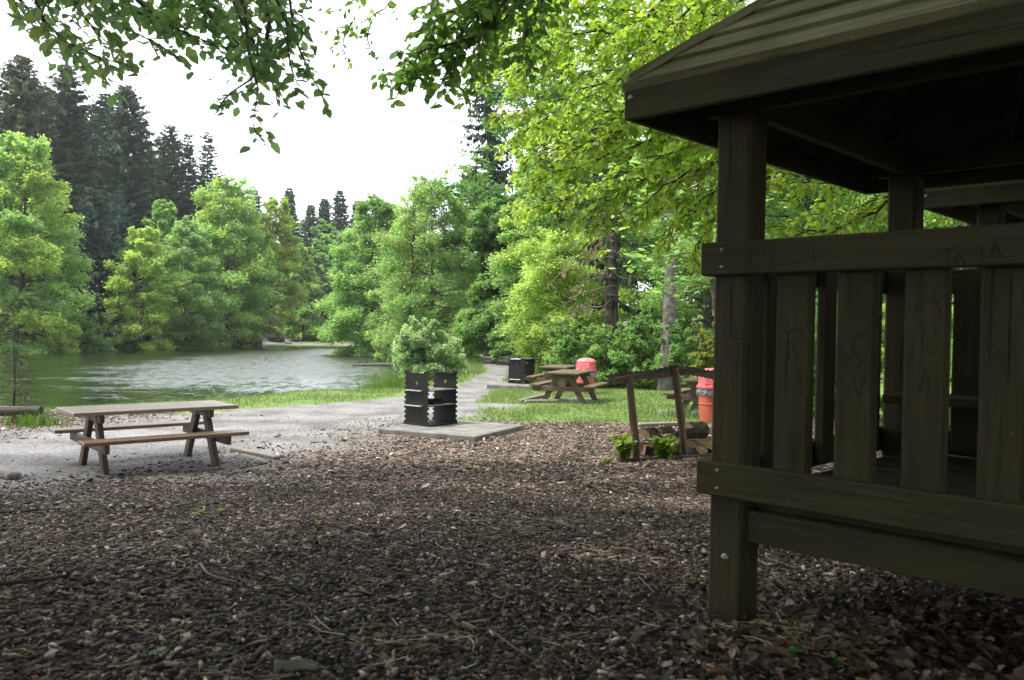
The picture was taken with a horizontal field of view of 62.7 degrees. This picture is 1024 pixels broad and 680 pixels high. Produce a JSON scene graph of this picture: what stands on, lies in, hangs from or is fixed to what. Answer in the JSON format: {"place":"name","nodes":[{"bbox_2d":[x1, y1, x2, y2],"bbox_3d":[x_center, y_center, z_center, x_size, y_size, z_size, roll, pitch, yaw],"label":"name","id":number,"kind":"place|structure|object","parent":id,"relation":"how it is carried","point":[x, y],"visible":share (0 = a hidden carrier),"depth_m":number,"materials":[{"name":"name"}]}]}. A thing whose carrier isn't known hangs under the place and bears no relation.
{"place":"outdoors","nodes":[
{"label":"outdoors","id":0,"kind":"place"},
{"bbox_2d":[0,346,405,409],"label":"lake","id":1,"kind":"structure","parent":0,"point":[67,379],"depth_m":37.72,"materials":[{"name":"grey liquid"}]},
{"bbox_2d":[0,327,698,494],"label":"path","id":2,"kind":"structure","parent":0,"point":[51,452],"depth_m":12.97,"materials":[{"name":"grey gravel"}]},
{"bbox_2d":[0,466,21,479],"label":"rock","id":3,"kind":"object","parent":2,"relation":"on","point":[8,473],"visible":1,"depth_m":9.01,"materials":[{"name":"grey stone"}]},
{"bbox_2d":[50,400,248,474],"bbox_3d":[-4.482,1.229,10.403,1.910,0.824,1.585,0,1,-41],"label":"picnic table","id":4,"kind":"object","parent":2,"relation":"on","point":[95,416],"visible":0.88,"depth_m":10.25,"materials":[{"name":"brown wood"}]},
{"bbox_2d":[230,446,280,458],"bbox_3d":[-3.494,1.532,11.421,1.091,0.053,0.100,2,1,40],"label":"timber edging","id":5,"kind":"object","parent":2,"relation":"on","point":[256,453],"visible":1,"depth_m":11.35,"materials":[{"name":"beige wood"}]},
{"bbox_2d":[0,0,752,301],"label":"sky","id":6,"kind":"structure","parent":0,"point":[367,145],"materials":[{"name":"white"}]},
{"bbox_2d":[0,284,953,451],"bbox_3d":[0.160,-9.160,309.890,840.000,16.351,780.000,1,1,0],"label":"ground","id":7,"kind":"structure","parent":0,"point":[306,339],"depth_m":20.09,"materials":[{"name":"green plant"}]},
{"bbox_2d":[14,86,82,284],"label":"spruce tree","id":8,"kind":"object","parent":7,"relation":"on","point":[49,96],"visible":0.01,"depth_m":87.22,"materials":[{"name":"green plant"}]},
{"bbox_2d":[0,53,97,286],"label":"spruce tree","id":9,"kind":"object","parent":7,"relation":"on","point":[20,115],"visible":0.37,"depth_m":73.13,"materials":[{"name":"green plant"}]},
{"bbox_2d":[0,130,100,353],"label":"beech tree","id":10,"kind":"object","parent":7,"relation":"on","point":[51,246],"visible":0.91,"depth_m":57.18,"materials":[{"name":"green plant"}]},
{"bbox_2d":[8,63,135,299],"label":"spruce tree","id":11,"kind":"object","parent":7,"relation":"on","point":[75,123],"visible":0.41,"depth_m":77.08,"materials":[{"name":"green plant"}]},
{"bbox_2d":[27,187,158,349],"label":"spruce tree","id":12,"kind":"object","parent":7,"relation":"on","point":[96,275],"visible":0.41,"depth_m":65.34,"materials":[{"name":"green plant"}]},
{"bbox_2d":[68,307,120,351],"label":"bank bush","id":13,"kind":"object","parent":7,"relation":"on","point":[90,335],"visible":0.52,"depth_m":61.66,"materials":[{"name":"green plant"}]},
{"bbox_2d":[81,91,143,233],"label":"spruce tree","id":14,"kind":"object","parent":7,"relation":"on","point":[101,103],"visible":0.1,"depth_m":89.07,"materials":[{"name":"green plant"}]},
{"bbox_2d":[87,190,148,347],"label":"spruce tree","id":15,"kind":"object","parent":7,"relation":"on","point":[123,224],"visible":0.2,"depth_m":71.49,"materials":[{"name":"green plant"}]},
{"bbox_2d":[87,84,186,273],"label":"spruce tree","id":16,"kind":"object","parent":7,"relation":"on","point":[124,145],"visible":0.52,"depth_m":84.91,"materials":[{"name":"green plant"}]},
{"bbox_2d":[97,225,185,350],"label":"beech tree","id":17,"kind":"object","parent":7,"relation":"on","point":[146,243],"visible":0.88,"depth_m":65.10,"materials":[{"name":"green plant"}]},
{"bbox_2d":[129,145,177,290],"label":"spruce tree","id":18,"kind":"object","parent":7,"relation":"on","point":[150,159],"visible":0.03,"depth_m":95.35,"materials":[{"name":"green plant"}]},
{"bbox_2d":[134,199,188,335],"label":"beech tree","id":19,"kind":"object","parent":7,"relation":"on","point":[168,223],"visible":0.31,"depth_m":71.34,"materials":[{"name":"green plant"}]},
{"bbox_2d":[142,123,197,244],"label":"spruce tree","id":20,"kind":"object","parent":7,"relation":"on","point":[170,145],"visible":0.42,"depth_m":91.11,"materials":[{"name":"green plant"}]},
{"bbox_2d":[165,323,202,349],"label":"bank bush","id":21,"kind":"object","parent":7,"relation":"on","point":[187,345],"visible":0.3,"depth_m":69.61,"materials":[{"name":"green plant"}]},
{"bbox_2d":[147,215,229,349],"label":"maple tree","id":22,"kind":"object","parent":7,"relation":"on","point":[202,296],"visible":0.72,"depth_m":68.96,"materials":[{"name":"green plant"}]},
{"bbox_2d":[175,131,202,278],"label":"spruce tree","id":23,"kind":"object","parent":7,"relation":"on","point":[189,151],"visible":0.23,"depth_m":94.34,"materials":[{"name":"green plant"}]},
{"bbox_2d":[181,131,234,254],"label":"spruce tree","id":24,"kind":"object","parent":7,"relation":"on","point":[202,167],"visible":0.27,"depth_m":93.41,"materials":[{"name":"green plant"}]},
{"bbox_2d":[179,175,283,348],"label":"beech tree","id":25,"kind":"object","parent":7,"relation":"on","point":[234,201],"visible":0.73,"depth_m":75.84,"materials":[{"name":"green plant"}]},
{"bbox_2d":[228,318,262,345],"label":"bank bush","id":26,"kind":"object","parent":7,"relation":"on","point":[239,342],"visible":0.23,"depth_m":81.19,"materials":[{"name":"green plant"}]},
{"bbox_2d":[236,190,264,294],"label":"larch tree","id":27,"kind":"object","parent":7,"relation":"on","point":[258,201],"visible":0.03,"depth_m":103.42,"materials":[{"name":"green plant"}]},
{"bbox_2d":[233,196,309,346],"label":"oak tree","id":28,"kind":"object","parent":7,"relation":"on","point":[284,224],"visible":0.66,"depth_m":80.68,"materials":[{"name":"green plant"}]},
{"bbox_2d":[277,186,303,293],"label":"spruce tree","id":29,"kind":"object","parent":7,"relation":"on","point":[291,196],"visible":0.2,"depth_m":124.41,"materials":[{"name":"green plant"}]},
{"bbox_2d":[271,243,330,339],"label":"beech tree","id":30,"kind":"object","parent":7,"relation":"on","point":[308,325],"visible":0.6,"depth_m":91.18,"materials":[{"name":"green plant"}]},
{"bbox_2d":[299,204,316,255],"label":"spruce tree","id":31,"kind":"object","parent":7,"relation":"on","point":[310,212],"visible":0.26,"depth_m":127.17,"materials":[{"name":"green plant"}]},
{"bbox_2d":[304,196,331,278],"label":"spruce tree","id":32,"kind":"object","parent":7,"relation":"on","point":[324,210],"visible":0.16,"depth_m":123.18,"materials":[{"name":"green plant"}]},
{"bbox_2d":[311,261,333,320],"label":"tree","id":33,"kind":"object","parent":7,"relation":"on","point":[323,279],"visible":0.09,"depth_m":101.22,"materials":[{"name":"green plant"}]},
{"bbox_2d":[324,190,353,260],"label":"spruce tree","id":34,"kind":"object","parent":7,"relation":"on","point":[340,209],"visible":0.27,"depth_m":119.31,"materials":[{"name":"green plant"}]},
{"bbox_2d":[316,0,400,71],"bbox_3d":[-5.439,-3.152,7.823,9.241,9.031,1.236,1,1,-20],"label":"birch tree","id":35,"kind":"object","parent":7,"relation":"on","point":[391,4],"visible":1,"depth_m":9.14,"materials":[{"name":"green plant"}]},
{"bbox_2d":[309,192,430,356],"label":"beech tree","id":36,"kind":"object","parent":7,"relation":"on","point":[344,306],"visible":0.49,"depth_m":62.34,"materials":[{"name":"green plant"}]},
{"bbox_2d":[354,367,430,388],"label":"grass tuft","id":37,"kind":"object","parent":7,"relation":"on","point":[386,381],"visible":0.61,"depth_m":28.36,"materials":[{"name":"green plant"}]},
{"bbox_2d":[363,226,440,361],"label":"beech tree","id":38,"kind":"object","parent":7,"relation":"on","point":[373,318],"visible":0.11,"depth_m":53.12,"materials":[{"name":"green plant"}]},
{"bbox_2d":[388,164,437,326],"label":"alder tree","id":39,"kind":"object","parent":7,"relation":"on","point":[414,233],"visible":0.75,"depth_m":48.70,"materials":[{"name":"green plant"}]},
{"bbox_2d":[361,167,492,361],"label":"birch tree","id":40,"kind":"object","parent":7,"relation":"on","point":[440,223],"visible":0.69,"depth_m":48.85,"materials":[{"name":"green plant"}]},
{"bbox_2d":[391,315,469,379],"bbox_3d":[-3.202,0.405,34.127,3.264,2.801,3.313,1,1,0],"label":"willow bush","id":41,"kind":"object","parent":7,"relation":"on","point":[411,349],"visible":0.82,"depth_m":33.30,"materials":[{"name":"green plant"}]},
{"bbox_2d":[435,168,497,353],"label":"beech tree","id":42,"kind":"object","parent":7,"relation":"on","point":[463,178],"visible":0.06,"depth_m":61.17,"materials":[{"name":"green plant"}]},
{"bbox_2d":[434,144,506,355],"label":"beech tree","id":43,"kind":"object","parent":7,"relation":"on","point":[477,159],"visible":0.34,"depth_m":51.71,"materials":[{"name":"green plant"}]},
{"bbox_2d":[0,0,966,345],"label":"wood","id":44,"kind":"object","parent":7,"relation":"on","point":[448,246],"visible":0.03,"depth_m":51.57,"materials":[{"name":"green plant"}]},
{"bbox_2d":[450,27,520,356],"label":"spruce tree","id":45,"kind":"object","parent":7,"relation":"on","point":[499,175],"visible":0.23,"depth_m":55.44,"materials":[{"name":"green plant"}]},
{"bbox_2d":[448,192,522,362],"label":"beech tree","id":46,"kind":"object","parent":7,"relation":"on","point":[473,325],"visible":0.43,"depth_m":43.87,"materials":[{"name":"green plant"}]},
{"bbox_2d":[487,381,546,389],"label":"concrete slab","id":47,"kind":"structure","parent":7,"relation":"on","point":[497,385],"depth_m":25.31,"materials":[{"name":"grey concrete"}]},
{"bbox_2d":[507,357,535,383],"bbox_3d":[0.293,0.949,26.301,0.620,0.800,0.772,2,1,28],"label":"grill stand","id":48,"kind":"object","parent":47,"relation":"on","point":[521,370],"visible":0.95,"depth_m":26.07,"materials":[{"name":"black metal"}]},
{"bbox_2d":[485,178,561,364],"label":"beech tree","id":49,"kind":"object","parent":7,"relation":"on","point":[497,342],"visible":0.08,"depth_m":41.51,"materials":[{"name":"green plant"}]},
{"bbox_2d":[519,310,550,373],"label":"hazel bush","id":50,"kind":"object","parent":7,"relation":"on","point":[538,359],"visible":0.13,"depth_m":32.75,"materials":[{"name":"green plant"}]},
{"bbox_2d":[482,1,602,351],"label":"beech tree","id":51,"kind":"object","parent":7,"relation":"on","point":[508,264],"visible":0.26,"depth_m":36.63,"materials":[{"name":"green plant"}]},
{"bbox_2d":[524,399,569,402],"bbox_3d":[0.842,1.461,20.079,1.138,0.083,0.120,1,1,-20],"label":"timber edging","id":52,"kind":"object","parent":7,"relation":"on","point":[548,400],"visible":0.7,"depth_m":20.04,"materials":[{"name":"brown wood"}]},
{"bbox_2d":[526,364,576,391],"bbox_3d":[1.400,1.179,25.023,1.585,0.824,1.750,1,1,16],"label":"picnic table","id":53,"kind":"object","parent":7,"relation":"on","point":[547,368],"visible":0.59,"depth_m":24.45,"materials":[{"name":"brown wood"}]},
{"bbox_2d":[493,226,634,373],"bbox_3d":[2.105,-1.287,31.025,5.048,5.767,5.757,0,1,-33],"label":"young beech","id":54,"kind":"object","parent":7,"relation":"on","point":[546,271],"visible":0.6,"depth_m":30.16,"materials":[{"name":"green plant"}]},
{"bbox_2d":[529,369,608,403],"bbox_3d":[1.430,1.179,20.722,1.585,0.825,1.750,1,1,18],"label":"picnic table","id":55,"kind":"object","parent":7,"relation":"on","point":[568,375],"visible":0.84,"depth_m":20.17,"materials":[{"name":"brown wood"}]},
{"bbox_2d":[542,318,598,382],"bbox_3d":[1.902,0.457,27.484,2.025,2.372,1.933,1,1,22],"label":"hazel bush","id":56,"kind":"object","parent":7,"relation":"on","point":[564,348],"visible":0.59,"depth_m":27.12,"materials":[{"name":"green plant"}]},
{"bbox_2d":[547,228,623,332],"bbox_3d":[2.309,-1.147,26.800,2.474,5.901,2.249,1,1,0],"label":"dead tree","id":57,"kind":"object","parent":7,"relation":"on","point":[563,275],"visible":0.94,"depth_m":26.75,"materials":[{"name":"brown wood"}]},
{"bbox_2d":[576,358,596,393],"bbox_3d":[2.075,1.005,23.619,0.618,1.006,0.618,1,1,-20],"label":"litter bin","id":58,"kind":"object","parent":7,"relation":"on","point":[586,363],"visible":0.62,"depth_m":23.40,"materials":[{"name":"plastic"}]},
{"bbox_2d":[519,64,662,341],"bbox_3d":[3.825,-5.712,39.676,7.488,14.394,7.453,1,1,0],"label":"beech tree","id":59,"kind":"object","parent":7,"relation":"on","point":[627,237],"visible":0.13,"depth_m":38.83,"materials":[{"name":"green plant"}]},
{"bbox_2d":[580,323,634,388],"bbox_3d":[3.030,0.565,26.429,1.889,2.200,1.711,0,1,-31],"label":"hazel bush","id":60,"kind":"object","parent":7,"relation":"on","point":[597,352],"visible":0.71,"depth_m":26.22,"materials":[{"name":"green plant"}]},
{"bbox_2d":[562,1,653,386],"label":"spruce tree","id":61,"kind":"object","parent":7,"relation":"on","point":[613,242],"visible":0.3,"depth_m":26.82,"materials":[{"name":"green plant"}]},
{"bbox_2d":[605,309,661,388],"bbox_3d":[3.890,0.349,26.029,2.264,2.623,1.800,2,1,31],"label":"hazel bush","id":62,"kind":"object","parent":7,"relation":"on","point":[638,344],"visible":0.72,"depth_m":25.70,"materials":[{"name":"green plant"}]},
{"bbox_2d":[557,0,749,390],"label":"beech tree","id":63,"kind":"object","parent":7,"relation":"on","point":[669,319],"visible":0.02,"depth_m":24.79,"materials":[{"name":"grey plant"}]},
{"bbox_2d":[642,318,702,388],"bbox_3d":[4.875,0.481,25.000,1.985,2.342,1.787,1,1,0],"label":"hazel bush","id":64,"kind":"object","parent":7,"relation":"on","point":[677,351],"visible":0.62,"depth_m":24.64,"materials":[{"name":"green plant"}]},
{"bbox_2d":[651,404,698,420],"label":"grass tuft","id":65,"kind":"object","parent":7,"relation":"on","point":[695,415],"visible":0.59,"depth_m":17.18,"materials":[{"name":"green plant"}]},
{"bbox_2d":[663,376,698,409],"bbox_3d":[4.299,1.243,18.272,1.585,0.824,1.900,1,1,25],"label":"picnic table","id":66,"kind":"object","parent":7,"relation":"on","point":[688,394],"visible":0.27,"depth_m":17.79,"materials":[{"name":"brown wood"}]},
{"bbox_2d":[687,317,713,395],"bbox_3d":[4.914,0.561,20.925,1.360,2.293,1.009,1,1,0],"label":"maple bush","id":67,"kind":"object","parent":7,"relation":"on","point":[706,356],"visible":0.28,"depth_m":20.82,"materials":[{"name":"green plant"}]},
{"bbox_2d":[588,0,817,316],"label":"maple tree","id":68,"kind":"object","parent":7,"relation":"on","point":[688,278],"visible":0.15,"depth_m":16.96,"materials":[{"name":"green plant"}]},
{"bbox_2d":[696,368,712,422],"bbox_3d":[3.942,1.077,16.519,0.644,1.048,0.644,1,1,-20],"label":"litter bin","id":69,"kind":"object","parent":7,"relation":"on","point":[704,391],"visible":0.4,"depth_m":16.32,"materials":[{"name":"plastic"}]},
{"bbox_2d":[623,0,801,361],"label":"beech tree","id":70,"kind":"object","parent":7,"relation":"on","point":[684,307],"visible":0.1,"depth_m":33.65,"materials":[{"name":"green plant"}]},
{"bbox_2d":[677,0,937,331],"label":"beech tree","id":71,"kind":"object","parent":7,"relation":"on","point":[807,203],"visible":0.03,"depth_m":26.50,"materials":[{"name":"green plant"}]},
{"bbox_2d":[813,301,837,414],"bbox_3d":[6.552,0.424,17.883,2.149,2.682,2.171,1,1,0],"label":"hazel bush","id":72,"kind":"object","parent":7,"relation":"on","point":[815,361],"visible":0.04,"depth_m":17.53,"materials":[{"name":"green plant"}]},
{"bbox_2d":[832,188,966,349],"bbox_3d":[13.390,-4.611,25.057,8.230,10.073,7.936,1,1,24],"label":"beech tree","id":73,"kind":"object","parent":7,"relation":"on","point":[928,216],"visible":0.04,"depth_m":23.98,"materials":[{"name":"green plant"}]},
{"bbox_2d":[880,301,952,411],"bbox_3d":[7.915,0.250,16.931,2.222,3.152,2.344,1,1,0],"label":"hazel bush","id":74,"kind":"object","parent":7,"relation":"on","point":[882,346],"visible":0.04,"depth_m":16.93,"materials":[{"name":"green plant"}]},
{"bbox_2d":[0,410,1023,679],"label":"mulch ground","id":75,"kind":"structure","parent":0,"point":[466,453],"depth_m":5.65,"materials":[{"name":"brown wood"}]},
{"bbox_2d":[0,406,43,423],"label":"log bench","id":76,"kind":"object","parent":75,"relation":"on","point":[14,412],"visible":0.63,"depth_m":14.24,"materials":[{"name":"wood"}]},
{"bbox_2d":[0,324,45,412],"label":"young spruce","id":77,"kind":"object","parent":75,"relation":"on","point":[15,382],"visible":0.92,"depth_m":15.40,"materials":[{"name":"green plant"}]},
{"bbox_2d":[0,574,69,585],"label":"twig","id":78,"kind":"object","parent":75,"relation":"on","point":[5,583],"visible":1,"depth_m":3.54,"materials":[{"name":"brown wood"}]},
{"bbox_2d":[0,410,82,429],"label":"grass tuft","id":79,"kind":"object","parent":75,"relation":"on","point":[40,421],"visible":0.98,"depth_m":13.97,"materials":[{"name":"green plant"}]},
{"bbox_2d":[0,0,331,154],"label":"beech tree","id":80,"kind":"object","parent":75,"relation":"on","point":[165,24],"visible":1,"depth_m":4.06,"materials":[{"name":"green plant"}]},
{"bbox_2d":[274,658,319,673],"bbox_3d":[-0.648,0.981,2.534,0.134,0.046,0.047,1,1,-14],"label":"wood piece","id":81,"kind":"object","parent":75,"relation":"on","point":[298,664],"visible":0.95,"depth_m":2.52,"materials":[{"name":"grey wood"}]},
{"bbox_2d":[378,419,523,440],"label":"concrete slab","id":82,"kind":"structure","parent":75,"relation":"on","point":[468,430],"depth_m":13.81,"materials":[{"name":"grey concrete"}]},
{"bbox_2d":[403,369,457,426],"bbox_3d":[-1.421,0.991,14.602,0.620,0.930,0.772,2,1,39],"label":"grill stand","id":83,"kind":"object","parent":82,"relation":"on","point":[416,405],"visible":0.98,"depth_m":14.50,"materials":[{"name":"black metal"}]},
{"bbox_2d":[370,0,569,122],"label":"beech tree","id":84,"kind":"object","parent":75,"relation":"on","point":[453,54],"visible":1,"depth_m":4.53,"materials":[{"name":"green plant"}]},
{"bbox_2d":[0,514,1023,679],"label":"dry stalks","id":85,"kind":"object","parent":75,"relation":"on","point":[779,622],"visible":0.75,"depth_m":3.12,"materials":[{"name":"dry grass"},{"name":"straw"}]},
{"bbox_2d":[610,432,636,458],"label":"leafy plant","id":86,"kind":"object","parent":75,"relation":"on","point":[623,446],"visible":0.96,"depth_m":11.35,"materials":[{"name":"green plant"}]},
{"bbox_2d":[638,421,677,426],"bbox_3d":[2.713,1.556,15.564,0.867,0.077,0.120,1,1,-24],"label":"timber edging","id":87,"kind":"object","parent":75,"relation":"on","point":[646,424],"visible":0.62,"depth_m":15.49,"materials":[{"name":"wood"}]},
{"bbox_2d":[605,364,712,457],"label":"wood store","id":88,"kind":"structure","parent":75,"relation":"on","point":[669,371],"depth_m":11.81,"materials":[{"name":"brown wood"}]},
{"bbox_2d":[665,431,678,441],"bbox_3d":[2.410,1.458,12.624,0.195,0.166,0.333,2,1,31],"label":"firewood log","id":89,"kind":"object","parent":88,"relation":"in","point":[676,434],"visible":0.54,"depth_m":12.56,"materials":[{"name":"brown wood"}]},
{"bbox_2d":[656,426,674,433],"bbox_3d":[2.245,1.335,12.423,0.203,0.112,0.314,2,1,45],"label":"firewood log","id":90,"kind":"object","parent":89,"relation":"on","point":[666,430],"visible":0.93,"depth_m":12.36,"materials":[{"name":"brown wood"}]},
{"bbox_2d":[648,433,676,458],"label":"leafy plant","id":91,"kind":"object","parent":75,"relation":"on","point":[663,447],"visible":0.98,"depth_m":11.53,"materials":[{"name":"green plant"}]},
{"bbox_2d":[619,454,711,461],"bbox_3d":[2.237,1.633,11.628,1.687,0.072,0.030,1,1,-21],"label":"edging board","id":92,"kind":"object","parent":75,"relation":"on","point":[653,458],"visible":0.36,"depth_m":11.52,"materials":[{"name":"brown wood"}]},
{"bbox_2d":[672,444,679,452],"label":"firewood log","id":93,"kind":"object","parent":75,"relation":"on","point":[677,447],"visible":0.18,"depth_m":11.97,"materials":[{"name":"brown wood"}]},
{"bbox_2d":[651,433,662,441],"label":"firewood log","id":94,"kind":"object","parent":93,"relation":"on","point":[654,435],"visible":0.5,"depth_m":12.08,"materials":[{"name":"brown wood"}]},
{"bbox_2d":[638,427,657,440],"bbox_3d":[1.988,1.363,12.236,0.196,0.173,0.334,2,1,33],"label":"firewood log","id":95,"kind":"object","parent":94,"relation":"on","point":[646,433],"visible":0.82,"depth_m":12.11,"materials":[{"name":"brown wood"}]},
{"bbox_2d":[678,447,698,454],"bbox_3d":[2.549,1.585,11.976,0.324,0.144,0.204,1,1,-21],"label":"firewood log","id":96,"kind":"object","parent":75,"relation":"on","point":[692,451],"visible":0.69,"depth_m":11.91,"materials":[{"name":"brown wood"}]},
{"bbox_2d":[687,439,699,448],"bbox_3d":[2.589,1.509,12.124,0.210,0.145,0.336,1,1,22],"label":"firewood log","id":97,"kind":"object","parent":96,"relation":"on","point":[693,443],"visible":0.71,"depth_m":11.98,"materials":[{"name":"brown wood"}]},
{"bbox_2d":[686,427,708,438],"bbox_3d":[2.681,1.368,12.348,0.377,0.191,0.189,1,1,-9],"label":"firewood log","id":98,"kind":"object","parent":97,"relation":"on","point":[693,433],"visible":0.78,"depth_m":12.28,"materials":[{"name":"brown wood"}]},
{"bbox_2d":[369,554,1023,679],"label":"dead leaves","id":99,"kind":"object","parent":75,"relation":"on","point":[900,656],"visible":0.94,"depth_m":2.92,"materials":[{"name":"brown dry leaves"}]},
{"bbox_2d":[696,446,707,453],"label":"firewood log","id":100,"kind":"object","parent":75,"relation":"on","point":[701,450],"visible":0.89,"depth_m":11.89,"materials":[{"name":"brown wood"}]},
{"bbox_2d":[696,437,711,447],"bbox_3d":[2.897,1.561,12.518,0.332,0.227,0.120,1,1,-21],"label":"firewood log","id":101,"kind":"object","parent":75,"relation":"on","point":[702,441],"visible":0.25,"depth_m":12.46,"materials":[{"name":"brown wood"}]},
{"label":"firewood log","id":102,"kind":"object","parent":101,"relation":"on","visible":0},
{"bbox_2d":[685,421,709,429],"bbox_3d":[2.784,1.310,12.730,0.353,0.156,0.254,0,1,-33],"label":"firewood log","id":103,"kind":"object","parent":102,"relation":"on","point":[702,424],"visible":0.68,"depth_m":12.65,"materials":[{"name":"brown wood"}]},
{"bbox_2d":[463,0,975,457],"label":"beech tree","id":104,"kind":"object","parent":75,"relation":"on","point":[615,125],"visible":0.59,"depth_m":11.09,"materials":[{"name":"green plant"}]},
{"bbox_2d":[621,0,1023,626],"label":"wooden shelter","id":105,"kind":"object","parent":75,"relation":"on","point":[903,104],"visible":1,"depth_m":2.97,"materials":[{"name":"brown wood"}]},
{"bbox_2d":[924,179,1023,457],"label":"wooden shelter","id":106,"kind":"object","parent":75,"relation":"on","point":[1002,202],"visible":0.18,"depth_m":5.39,"materials":[{"name":"brown wood"}]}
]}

